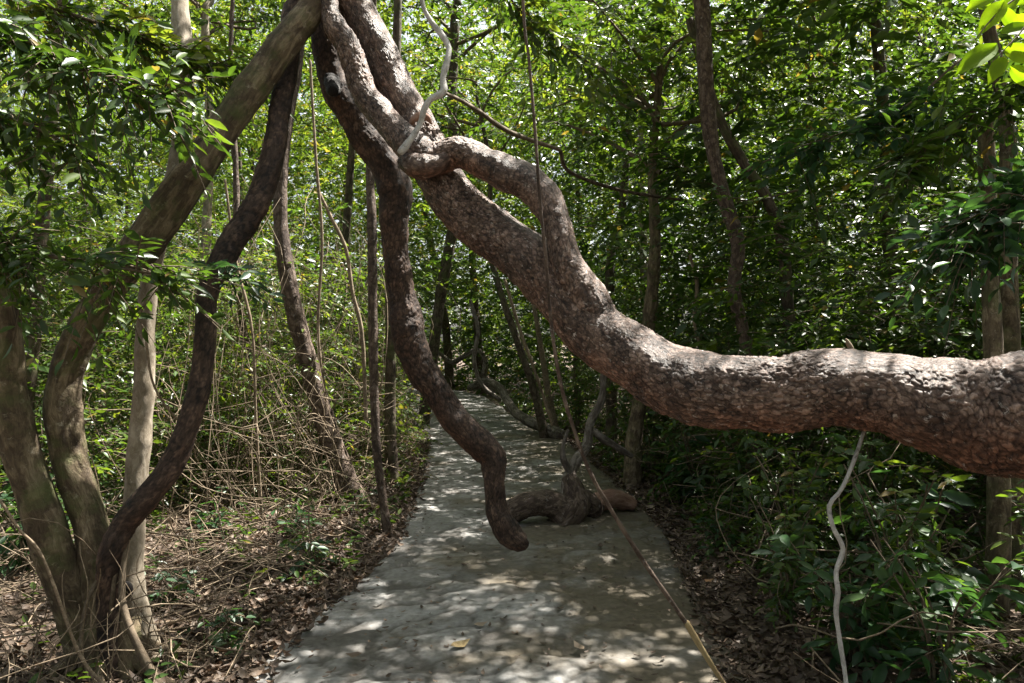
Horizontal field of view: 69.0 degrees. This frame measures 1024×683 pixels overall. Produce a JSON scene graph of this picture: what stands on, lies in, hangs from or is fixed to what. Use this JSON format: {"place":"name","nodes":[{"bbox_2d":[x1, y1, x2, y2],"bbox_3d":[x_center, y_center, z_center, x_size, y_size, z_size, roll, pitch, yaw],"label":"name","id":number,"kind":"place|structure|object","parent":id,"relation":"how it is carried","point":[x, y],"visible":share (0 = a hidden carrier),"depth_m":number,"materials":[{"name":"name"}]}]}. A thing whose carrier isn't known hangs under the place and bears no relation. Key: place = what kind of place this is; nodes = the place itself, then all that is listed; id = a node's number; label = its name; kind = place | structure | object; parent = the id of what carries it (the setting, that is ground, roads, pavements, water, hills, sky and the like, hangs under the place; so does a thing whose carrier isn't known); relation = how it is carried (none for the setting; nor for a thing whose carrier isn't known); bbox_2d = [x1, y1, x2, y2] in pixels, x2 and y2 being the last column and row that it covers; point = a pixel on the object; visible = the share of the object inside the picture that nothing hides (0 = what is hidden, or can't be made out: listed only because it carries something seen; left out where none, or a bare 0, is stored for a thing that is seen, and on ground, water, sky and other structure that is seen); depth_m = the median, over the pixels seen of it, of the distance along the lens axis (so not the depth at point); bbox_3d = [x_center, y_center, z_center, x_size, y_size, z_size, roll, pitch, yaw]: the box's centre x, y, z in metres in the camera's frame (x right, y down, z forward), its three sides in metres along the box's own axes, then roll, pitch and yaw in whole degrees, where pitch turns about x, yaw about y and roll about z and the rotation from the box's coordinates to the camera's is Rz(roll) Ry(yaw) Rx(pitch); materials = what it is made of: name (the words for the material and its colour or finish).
{"place":"outdoors","nodes":[
{"label":"outdoors","id":0,"kind":"place"},
{"bbox_2d":[439,348,496,393],"bbox_3d":[-1.393,0.888,22.491,2.144,1.404,0.435,0,0,37],"label":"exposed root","id":1,"kind":"object","parent":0,"point":[457,360],"visible":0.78,"depth_m":21.98,"materials":[{"name":"brown wood"}]},
{"bbox_2d":[253,382,750,682],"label":"path","id":2,"kind":"structure","parent":0,"point":[659,628],"depth_m":4.41,"materials":[{"name":"grey concrete"}]},
{"bbox_2d":[345,652,360,657],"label":"fallen leaf","id":3,"kind":"object","parent":2,"relation":"on","point":[353,654],"visible":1,"depth_m":3.60,"materials":[{"name":"plant"}]},
{"bbox_2d":[450,638,470,646],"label":"fallen leaf","id":4,"kind":"object","parent":2,"relation":"on","point":[462,643],"visible":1,"depth_m":3.71,"materials":[{"name":"beige plant"}]},
{"bbox_2d":[475,621,487,625],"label":"fallen leaf","id":5,"kind":"object","parent":2,"relation":"on","point":[480,623],"visible":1,"depth_m":3.98,"materials":[{"name":"plant"}]},
{"bbox_2d":[467,378,565,438],"bbox_3d":[-0.010,1.152,13.402,0.271,0.888,3.668,0,0,-26],"label":"exposed root","id":6,"kind":"object","parent":2,"relation":"on","point":[529,421],"visible":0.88,"depth_m":13.09,"materials":[{"name":"brown wood"}]},
{"bbox_2d":[506,473,603,526],"bbox_3d":[0.368,1.396,6.375,1.003,0.491,0.334,0,0,-21],"label":"fallen limb","id":7,"kind":"object","parent":2,"relation":"on","point":[575,502],"visible":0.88,"depth_m":6.28,"materials":[{"name":"brown wood"}]},
{"bbox_2d":[574,641,583,648],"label":"fallen leaf","id":8,"kind":"object","parent":2,"relation":"on","point":[578,645],"visible":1,"depth_m":3.69,"materials":[{"name":"beige plant"}]},
{"bbox_2d":[560,374,633,492],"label":"dead branch","id":9,"kind":"object","parent":2,"relation":"on","point":[573,464],"visible":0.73,"depth_m":6.96,"materials":[{"name":"brown wood"}]},
{"bbox_2d":[594,488,637,510],"bbox_3d":[0.849,1.437,6.706,0.627,0.216,0.204,0,0,-29],"label":"log","id":10,"kind":"object","parent":2,"relation":"on","point":[620,500],"visible":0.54,"depth_m":6.70,"materials":[{"name":"brown wood"}]},
{"bbox_2d":[0,0,1021,343],"label":"sky","id":11,"kind":"structure","parent":0,"point":[482,27],"materials":[{"name":"white"}]},
{"bbox_2d":[0,344,1023,682],"bbox_3d":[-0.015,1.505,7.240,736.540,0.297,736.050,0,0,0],"label":"ground","id":12,"kind":"structure","parent":0,"point":[788,640],"depth_m":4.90,"materials":[{"name":"brown plant"}]},
{"bbox_2d":[0,473,69,575],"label":"shrub","id":13,"kind":"object","parent":12,"relation":"on","point":[18,543],"visible":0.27,"depth_m":4.85,"materials":[{"name":"green plant"}]},
{"bbox_2d":[0,40,75,140],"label":"background tree","id":14,"kind":"object","parent":12,"relation":"on","point":[32,99],"visible":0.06,"depth_m":17.31,"materials":[{"name":"green plant"}]},
{"bbox_2d":[39,405,120,514],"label":"shrub","id":15,"kind":"object","parent":12,"relation":"on","point":[94,458],"visible":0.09,"depth_m":6.17,"materials":[{"name":"green plant"}]},
{"bbox_2d":[10,0,170,519],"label":"young tree","id":16,"kind":"object","parent":12,"relation":"on","point":[32,377],"visible":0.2,"depth_m":6.16,"materials":[{"name":"brown plant"}]},
{"bbox_2d":[0,0,213,422],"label":"background tree","id":17,"kind":"object","parent":12,"relation":"on","point":[117,19],"visible":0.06,"depth_m":13.16,"materials":[{"name":"green plant"}]},
{"bbox_2d":[62,96,170,396],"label":"background tree","id":18,"kind":"object","parent":12,"relation":"on","point":[142,161],"visible":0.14,"depth_m":17.84,"materials":[{"name":"green plant"}]},
{"bbox_2d":[123,0,194,658],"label":"pale tree","id":19,"kind":"object","parent":12,"relation":"on","point":[139,446],"visible":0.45,"depth_m":3.77,"materials":[{"name":"brown plant"}]},
{"bbox_2d":[145,341,196,440],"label":"thin vine","id":20,"kind":"object","parent":19,"relation":"attached to","point":[153,383],"visible":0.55,"depth_m":3.56,"materials":[{"name":"brown plant"}]},
{"bbox_2d":[0,0,321,682],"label":"forked tree","id":21,"kind":"object","parent":12,"relation":"on","point":[126,263],"visible":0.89,"depth_m":3.35,"materials":[{"name":"brown plant"}]},
{"bbox_2d":[0,499,105,682],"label":"thin vine","id":22,"kind":"object","parent":21,"relation":"attached to","point":[74,642],"visible":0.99,"depth_m":2.97,"materials":[{"name":"brown plant"}]},
{"bbox_2d":[144,564,207,610],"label":"seedling","id":23,"kind":"object","parent":12,"relation":"on","point":[169,580],"visible":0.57,"depth_m":4.35,"materials":[{"name":"green plant"}]},
{"bbox_2d":[78,0,299,682],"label":"dark liana","id":24,"kind":"object","parent":12,"relation":"on","point":[144,499],"visible":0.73,"depth_m":3.40,"materials":[{"name":"brown plant"}]},
{"bbox_2d":[73,0,319,445],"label":"forest tree","id":25,"kind":"object","parent":12,"relation":"on","point":[208,4],"visible":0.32,"depth_m":10.22,"materials":[{"name":"green plant"}]},
{"bbox_2d":[167,374,253,496],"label":"shrub","id":26,"kind":"object","parent":12,"relation":"on","point":[221,401],"visible":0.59,"depth_m":7.30,"materials":[{"name":"green plant"}]},
{"bbox_2d":[115,0,305,412],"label":"background tree","id":27,"kind":"object","parent":12,"relation":"on","point":[221,47],"visible":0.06,"depth_m":14.84,"materials":[{"name":"green plant"}]},
{"bbox_2d":[186,486,246,540],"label":"seedling","id":28,"kind":"object","parent":12,"relation":"on","point":[213,522],"visible":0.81,"depth_m":5.89,"materials":[{"name":"green plant"}]},
{"bbox_2d":[196,607,257,657],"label":"seedling","id":29,"kind":"object","parent":12,"relation":"on","point":[225,621],"visible":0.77,"depth_m":3.87,"materials":[{"name":"green plant"}]},
{"bbox_2d":[155,43,316,365],"bbox_3d":[-6.764,-2.969,18.699,3.971,9.200,3.625,0,0,-23],"label":"background tree","id":30,"kind":"object","parent":12,"relation":"on","point":[258,113],"visible":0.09,"depth_m":18.89,"materials":[{"name":"green plant"}]},
{"bbox_2d":[228,0,273,471],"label":"young tree","id":31,"kind":"object","parent":12,"relation":"on","point":[234,155],"visible":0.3,"depth_m":8.56,"materials":[{"name":"brown plant"}]},
{"bbox_2d":[264,496,322,535],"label":"seedling","id":32,"kind":"object","parent":12,"relation":"on","point":[300,512],"visible":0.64,"depth_m":5.89,"materials":[{"name":"green plant"}]},
{"bbox_2d":[276,534,338,580],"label":"seedling","id":33,"kind":"object","parent":12,"relation":"on","point":[305,545],"visible":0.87,"depth_m":4.98,"materials":[{"name":"green plant"}]},
{"bbox_2d":[249,65,365,381],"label":"background tree","id":34,"kind":"object","parent":12,"relation":"on","point":[341,134],"visible":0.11,"depth_m":21.44,"materials":[{"name":"green plant"}]},
{"bbox_2d":[273,44,365,501],"bbox_3d":[-2.273,-3.756,7.972,4.250,10.772,4.303,0,0,-35],"label":"young tree","id":35,"kind":"object","parent":12,"relation":"on","point":[295,317],"visible":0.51,"depth_m":7.29,"materials":[{"name":"brown plant"}]},
{"bbox_2d":[292,379,348,476],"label":"shrub","id":36,"kind":"object","parent":12,"relation":"on","point":[335,409],"visible":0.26,"depth_m":8.12,"materials":[{"name":"green plant"}]},
{"bbox_2d":[255,0,472,384],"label":"background tree","id":37,"kind":"object","parent":12,"relation":"on","point":[349,182],"visible":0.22,"depth_m":12.27,"materials":[{"name":"brown plant"}]},
{"bbox_2d":[342,385,408,458],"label":"shrub","id":38,"kind":"object","parent":12,"relation":"on","point":[370,420],"visible":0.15,"depth_m":9.53,"materials":[{"name":"green plant"}]},
{"bbox_2d":[366,0,392,537],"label":"sapling","id":39,"kind":"object","parent":12,"relation":"on","point":[372,276],"visible":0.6,"depth_m":6.01,"materials":[{"name":"brown plant"}]},
{"bbox_2d":[384,0,401,483],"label":"forest tree","id":40,"kind":"object","parent":12,"relation":"on","point":[390,379],"visible":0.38,"depth_m":8.15,"materials":[{"name":"brown plant"}]},
{"bbox_2d":[320,192,367,420],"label":"thin vine","id":41,"kind":"object","parent":40,"relation":"hanging from","point":[350,280],"visible":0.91,"depth_m":6.99,"materials":[{"name":"brown plant"}]},
{"bbox_2d":[379,370,412,421],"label":"shrub","id":42,"kind":"object","parent":12,"relation":"on","point":[396,392],"visible":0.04,"depth_m":12.22,"materials":[{"name":"green plant"}]},
{"bbox_2d":[322,135,489,387],"bbox_3d":[-3.014,-2.653,25.354,6.656,8.648,5.527,0,0,0],"label":"forest tree","id":43,"kind":"object","parent":12,"relation":"on","point":[449,370],"visible":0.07,"depth_m":24.88,"materials":[{"name":"brown plant"}]},
{"bbox_2d":[333,6,588,437],"bbox_3d":[-0.715,-1.676,12.017,4.537,6.932,4.090,0,0,0],"label":"forest tree","id":44,"kind":"object","parent":12,"relation":"on","point":[539,410],"visible":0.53,"depth_m":11.95,"materials":[{"name":"green plant"}]},
{"bbox_2d":[468,299,500,401],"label":"thin vine","id":45,"kind":"object","parent":44,"relation":"hanging from","point":[479,380],"visible":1,"depth_m":11.97,"materials":[{"name":"brown wood"}]},
{"bbox_2d":[412,63,554,393],"bbox_3d":[-0.995,-3.387,23.003,4.494,10.146,5.302,0,0,25],"label":"forest tree","id":46,"kind":"object","parent":12,"relation":"on","point":[479,362],"visible":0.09,"depth_m":22.90,"materials":[{"name":"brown plant"}]},
{"bbox_2d":[377,0,623,424],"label":"forest tree","id":47,"kind":"object","parent":12,"relation":"on","point":[440,290],"visible":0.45,"depth_m":13.93,"materials":[{"name":"green plant"}]},
{"bbox_2d":[0,9,1023,639],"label":"undergrowth","id":48,"kind":"object","parent":12,"relation":"on","point":[804,333],"visible":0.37,"depth_m":7.35,"materials":[{"name":"green plant"}]},
{"bbox_2d":[0,0,1023,449],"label":"forest foliage","id":49,"kind":"object","parent":12,"relation":"on","point":[942,60],"visible":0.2,"depth_m":10.41,"materials":[{"name":"green plant"}]},
{"bbox_2d":[224,180,263,519],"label":"thin vine","id":50,"kind":"object","parent":49,"relation":"hanging from","point":[254,359],"visible":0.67,"depth_m":6.29,"materials":[{"name":"brown plant"}]},
{"bbox_2d":[309,59,326,399],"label":"thin vine","id":51,"kind":"object","parent":49,"relation":"hanging from","point":[320,216],"visible":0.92,"depth_m":6.79,"materials":[{"name":"brown plant"}]},
{"bbox_2d":[0,171,1023,682],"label":"dry twigs","id":52,"kind":"object","parent":12,"relation":"on","point":[306,445],"visible":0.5,"depth_m":6.17,"materials":[{"name":"brown plant"}]},
{"bbox_2d":[0,392,1023,682],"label":"ground cover","id":53,"kind":"object","parent":12,"relation":"on","point":[402,496],"visible":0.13,"depth_m":5.62,"materials":[{"name":"green plant"}]},
{"bbox_2d":[488,76,569,381],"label":"background tree","id":54,"kind":"object","parent":12,"relation":"on","point":[547,162],"visible":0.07,"depth_m":23.94,"materials":[{"name":"green plant"}]},
{"bbox_2d":[531,304,558,427],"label":"forest tree","id":55,"kind":"object","parent":12,"relation":"on","point":[547,386],"visible":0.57,"depth_m":12.56,"materials":[{"name":"brown plant"}]},
{"bbox_2d":[555,363,598,430],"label":"shrub","id":56,"kind":"object","parent":12,"relation":"on","point":[579,403],"visible":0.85,"depth_m":12.41,"materials":[{"name":"green plant"}]},
{"bbox_2d":[482,2,689,406],"bbox_3d":[2.044,-2.953,18.045,4.798,9.362,4.843,1,1,43],"label":"background tree","id":57,"kind":"object","parent":12,"relation":"on","point":[574,359],"visible":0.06,"depth_m":17.85,"materials":[{"name":"green plant"}]},
{"bbox_2d":[551,114,694,199],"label":"background tree","id":58,"kind":"object","parent":12,"relation":"on","point":[635,151],"visible":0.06,"depth_m":20.89,"materials":[{"name":"green plant"}]},
{"bbox_2d":[522,0,725,682],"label":"drooping vine","id":59,"kind":"object","parent":12,"relation":"on","point":[696,639],"visible":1,"depth_m":3.21,"materials":[{"name":"brown plant"}]},
{"bbox_2d":[500,0,751,421],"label":"forest tree","id":60,"kind":"object","parent":12,"relation":"on","point":[641,186],"visible":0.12,"depth_m":12.95,"materials":[{"name":"green plant"}]},
{"bbox_2d":[481,0,791,442],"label":"forest tree","id":61,"kind":"object","parent":12,"relation":"on","point":[611,421],"visible":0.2,"depth_m":10.93,"materials":[{"name":"green plant"}]},
{"bbox_2d":[504,279,554,425],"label":"thin vine","id":62,"kind":"object","parent":61,"relation":"hanging from","point":[548,411],"visible":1,"depth_m":9.48,"materials":[{"name":"brown plant"}]},
{"bbox_2d":[609,383,682,471],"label":"shrub","id":63,"kind":"object","parent":12,"relation":"on","point":[654,431],"visible":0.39,"depth_m":8.53,"materials":[{"name":"green plant"}]},
{"bbox_2d":[407,0,927,488],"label":"mossy tree","id":64,"kind":"object","parent":12,"relation":"on","point":[633,468],"visible":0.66,"depth_m":7.96,"materials":[{"name":"green plant"}]},
{"bbox_2d":[484,0,671,135],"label":"leafy branch","id":65,"kind":"object","parent":64,"relation":"attached to","point":[538,26],"visible":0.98,"depth_m":6.26,"materials":[{"name":"green plant"}]},
{"bbox_2d":[593,0,746,342],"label":"background tree","id":66,"kind":"object","parent":12,"relation":"on","point":[674,256],"visible":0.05,"depth_m":14.61,"materials":[{"name":"green plant"}]},
{"bbox_2d":[321,0,1023,479],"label":"leaning tree","id":67,"kind":"object","parent":12,"relation":"on","point":[963,414],"visible":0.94,"depth_m":3.06,"materials":[{"name":"brown plant"}]},
{"bbox_2d":[397,0,451,154],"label":"grey vine","id":68,"kind":"object","parent":67,"relation":"hanging from","point":[404,147],"visible":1,"depth_m":3.57,"materials":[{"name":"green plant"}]},
{"bbox_2d":[446,92,561,151],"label":"bare branch","id":69,"kind":"object","parent":68,"relation":"attached to","point":[492,121],"visible":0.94,"depth_m":4.64,"materials":[{"name":"brown plant"}]},
{"bbox_2d":[827,431,865,682],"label":"grey vine","id":70,"kind":"object","parent":67,"relation":"hanging from","point":[834,497],"visible":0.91,"depth_m":2.75,"materials":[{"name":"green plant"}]},
{"bbox_2d":[649,424,726,506],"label":"shrub","id":71,"kind":"object","parent":12,"relation":"on","point":[692,474],"visible":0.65,"depth_m":7.15,"materials":[{"name":"green plant"}]},
{"bbox_2d":[685,507,767,563],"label":"seedling","id":72,"kind":"object","parent":12,"relation":"on","point":[716,533],"visible":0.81,"depth_m":5.37,"materials":[{"name":"green plant"}]},
{"bbox_2d":[693,0,760,524],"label":"forest tree","id":73,"kind":"object","parent":12,"relation":"on","point":[705,73],"visible":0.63,"depth_m":6.25,"materials":[{"name":"brown plant"}]},
{"bbox_2d":[7,0,1023,254],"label":"canopy","id":74,"kind":"object","parent":73,"relation":"attached to","point":[721,16],"visible":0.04,"depth_m":12.75,"materials":[{"name":"green plant"}]},
{"bbox_2d":[310,21,528,551],"bbox_3d":[-0.516,-1.063,4.155,1.246,4.524,0.302,0,0,-9],"label":"hanging stem","id":75,"kind":"object","parent":74,"relation":"hanging from","point":[468,433],"visible":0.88,"depth_m":4.12,"materials":[{"name":"brown plant"}]},
{"bbox_2d":[559,150,680,200],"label":"thin vine","id":76,"kind":"object","parent":73,"relation":"attached to","point":[568,170],"visible":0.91,"depth_m":7.46,"materials":[{"name":"brown plant"}]},
{"bbox_2d":[689,254,700,344],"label":"thin vine","id":77,"kind":"object","parent":73,"relation":"attached to","point":[696,286],"visible":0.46,"depth_m":7.49,"materials":[{"name":"brown plant"}]},
{"bbox_2d":[686,17,804,494],"bbox_3d":[2.172,-0.721,6.922,1.086,4.637,0.178,0,0,4],"label":"forest tree","id":78,"kind":"object","parent":12,"relation":"on","point":[742,160],"visible":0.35,"depth_m":6.86,"materials":[{"name":"brown plant"}]},
{"bbox_2d":[606,118,797,267],"bbox_3d":[1.774,-1.345,6.914,1.795,1.315,0.868,0,0,0],"label":"leafy branch","id":79,"kind":"object","parent":78,"relation":"attached to","point":[680,173],"visible":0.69,"depth_m":6.89,"materials":[{"name":"green plant"}]},
{"bbox_2d":[710,429,787,531],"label":"shrub","id":80,"kind":"object","parent":12,"relation":"on","point":[735,470],"visible":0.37,"depth_m":5.94,"materials":[{"name":"green plant"}]},
{"bbox_2d":[679,50,867,167],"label":"background tree","id":81,"kind":"object","parent":12,"relation":"on","point":[760,106],"visible":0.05,"depth_m":16.77,"materials":[{"name":"green plant"}]},
{"bbox_2d":[739,482,835,632],"bbox_3d":[1.466,1.234,4.036,0.456,0.858,0.625,0,0,-44],"label":"shrub","id":82,"kind":"object","parent":12,"relation":"on","point":[788,604],"visible":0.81,"depth_m":4.01,"materials":[{"name":"green plant"}]},
{"bbox_2d":[743,438,844,598],"bbox_3d":[1.707,1.162,4.584,0.570,1.072,0.781,0,0,-41],"label":"shrub","id":83,"kind":"object","parent":12,"relation":"on","point":[813,486],"visible":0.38,"depth_m":4.56,"materials":[{"name":"green plant"}]},
{"bbox_2d":[757,438,858,566],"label":"shrub","id":84,"kind":"object","parent":12,"relation":"on","point":[788,478],"visible":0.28,"depth_m":4.83,"materials":[{"name":"green plant"}]},
{"bbox_2d":[722,0,935,327],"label":"background tree","id":85,"kind":"object","parent":12,"relation":"on","point":[830,54],"visible":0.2,"depth_m":12.48,"materials":[{"name":"green plant"}]},
{"bbox_2d":[751,534,914,682],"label":"shrub","id":86,"kind":"object","parent":12,"relation":"on","point":[861,614],"visible":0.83,"depth_m":3.46,"materials":[{"name":"green plant"}]},
{"bbox_2d":[711,0,998,477],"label":"forest tree","id":87,"kind":"object","parent":12,"relation":"on","point":[879,55],"visible":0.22,"depth_m":7.96,"materials":[{"name":"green plant"}]},
{"bbox_2d":[817,430,939,565],"bbox_3d":[2.536,0.963,5.128,0.848,1.274,0.699,0,0,-22],"label":"shrub","id":88,"kind":"object","parent":12,"relation":"on","point":[882,447],"visible":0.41,"depth_m":5.08,"materials":[{"name":"green plant"}]},
{"bbox_2d":[833,430,925,514],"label":"shrub","id":89,"kind":"object","parent":12,"relation":"on","point":[840,432],"visible":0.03,"depth_m":6.30,"materials":[{"name":"green plant"}]},
{"bbox_2d":[785,4,982,321],"bbox_3d":[9.665,-3.546,18.899,5.138,10.174,5.091,-3,0,-19],"label":"background tree","id":90,"kind":"object","parent":12,"relation":"on","point":[890,65],"visible":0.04,"depth_m":18.30,"materials":[{"name":"green plant"}]},
{"bbox_2d":[829,446,971,656],"bbox_3d":[1.903,1.138,3.739,0.608,1.144,0.833,0,0,-34],"label":"shrub","id":91,"kind":"object","parent":12,"relation":"on","point":[925,511],"visible":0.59,"depth_m":3.69,"materials":[{"name":"green plant"}]},
{"bbox_2d":[807,433,1009,651],"bbox_3d":[2.208,1.210,4.176,0.828,1.284,1.136,0,0,-34],"label":"shrub","id":92,"kind":"object","parent":12,"relation":"on","point":[969,573],"visible":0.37,"depth_m":4.03,"materials":[{"name":"green plant"}]},
{"bbox_2d":[860,0,978,356],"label":"background tree","id":93,"kind":"object","parent":12,"relation":"on","point":[919,36],"visible":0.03,"depth_m":14.39,"materials":[{"name":"green plant"}]},
{"bbox_2d":[834,531,1023,682],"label":"shrub","id":94,"kind":"object","parent":12,"relation":"on","point":[927,656],"visible":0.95,"depth_m":3.25,"materials":[{"name":"green plant"}]},
{"bbox_2d":[843,0,1023,593],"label":"twin tree","id":95,"kind":"object","parent":12,"relation":"on","point":[1011,321],"visible":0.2,"depth_m":4.67,"materials":[{"name":"brown plant"}]},
{"bbox_2d":[733,59,987,243],"bbox_3d":[2.376,-1.342,5.164,1.658,1.339,0.855,0,0,-10],"label":"leafy branch","id":96,"kind":"object","parent":95,"relation":"attached to","point":[869,128],"visible":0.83,"depth_m":5.11,"materials":[{"name":"green plant"}]},
{"bbox_2d":[873,158,1023,356],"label":"leafy branch","id":97,"kind":"object","parent":95,"relation":"attached to","point":[974,237],"visible":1,"depth_m":3.17,"materials":[{"name":"green plant"}]},
{"bbox_2d":[977,119,1011,622],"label":"twin tree","id":98,"kind":"object","parent":12,"relation":"on","point":[998,510],"visible":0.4,"depth_m":4.25,"materials":[{"name":"brown plant"}]},
{"bbox_2d":[841,51,1023,247],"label":"leafy branch","id":99,"kind":"object","parent":98,"relation":"attached to","point":[918,152],"visible":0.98,"depth_m":4.34,"materials":[{"name":"green plant"}]},
{"bbox_2d":[990,479,1023,612],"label":"shrub","id":100,"kind":"object","parent":12,"relation":"on","point":[1020,514],"visible":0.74,"depth_m":3.60,"materials":[{"name":"green plant"}]},
{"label":"forest foliage","id":101,"kind":"object","parent":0,"visible":0},
{"bbox_2d":[955,0,1023,85],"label":"leafy twig","id":102,"kind":"object","parent":101,"relation":"attached to","point":[994,13],"visible":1,"depth_m":1.88,"materials":[{"name":"green plant"}]}
]}

